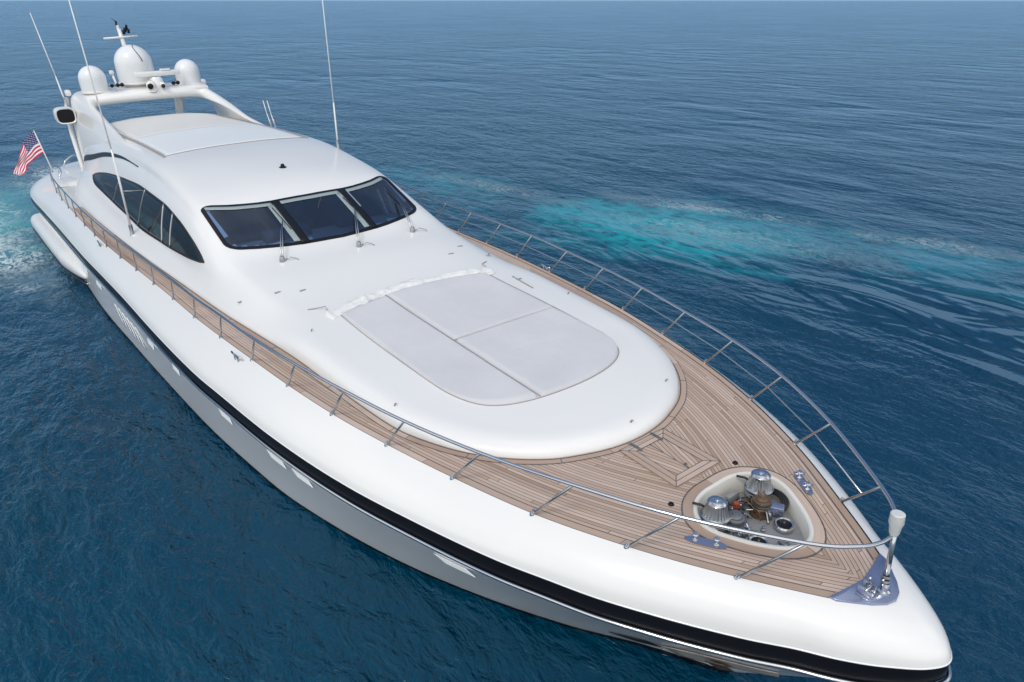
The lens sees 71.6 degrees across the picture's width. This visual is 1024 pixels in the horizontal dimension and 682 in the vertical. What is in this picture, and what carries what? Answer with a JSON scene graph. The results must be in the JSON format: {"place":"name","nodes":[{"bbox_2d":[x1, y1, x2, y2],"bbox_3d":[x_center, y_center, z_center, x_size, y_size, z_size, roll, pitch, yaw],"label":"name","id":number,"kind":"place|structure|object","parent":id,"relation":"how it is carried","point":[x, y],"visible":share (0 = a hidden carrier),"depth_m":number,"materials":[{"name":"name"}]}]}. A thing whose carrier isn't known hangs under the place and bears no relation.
{"place":"outdoors","nodes":[
{"label":"outdoors","id":0,"kind":"place"},
{"bbox_2d":[0,1,1023,681],"bbox_3d":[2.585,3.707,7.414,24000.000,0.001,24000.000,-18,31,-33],"label":"water","id":1,"kind":"structure","parent":0,"point":[820,203],"depth_m":18.96,"materials":[{"name":"blue liquid"}]},
{"bbox_2d":[30,0,951,681],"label":"motor yacht","id":2,"kind":"object","parent":1,"relation":"on","point":[654,490],"visible":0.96,"depth_m":8.30,"materials":[{"name":"white paint"}]},
{"bbox_2d":[13,132,42,174],"bbox_3d":[-15.175,-5.834,22.130,1.064,1.295,0.238,-6,26,-12],"label":"flag","id":3,"kind":"object","parent":2,"relation":"hanging from","point":[31,151],"visible":1,"depth_m":22.17,"materials":[{"name":"fabric"}]},
{"bbox_2d":[92,172,204,262],"bbox_3d":[-8.298,-3.045,15.670,0.325,0.820,9.601,-19,31,-34],"label":"side window","id":4,"kind":"structure","parent":2,"relation":"in","point":[148,212],"depth_m":14.76,"materials":[{"name":"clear glass"}]},
{"bbox_2d":[325,267,495,318],"bbox_3d":[-1.576,-0.856,11.227,3.020,0.112,0.560,-19,32,-32],"label":"rolled cover","id":5,"kind":"object","parent":2,"relation":"on","point":[355,302],"visible":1,"depth_m":11.14,"materials":[{"name":"white fabric"}]},
{"bbox_2d":[341,273,618,405],"bbox_3d":[-0.421,-0.154,9.878,2.674,0.131,3.845,-19,32,-32],"label":"sunbathing pad","id":6,"kind":"object","parent":2,"relation":"on","point":[526,346],"visible":1,"depth_m":9.58,"materials":[{"name":"fabric"}]},
{"bbox_2d":[0,0,1023,0],"label":"sky","id":7,"kind":"structure","parent":0,"point":[0,0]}
]}

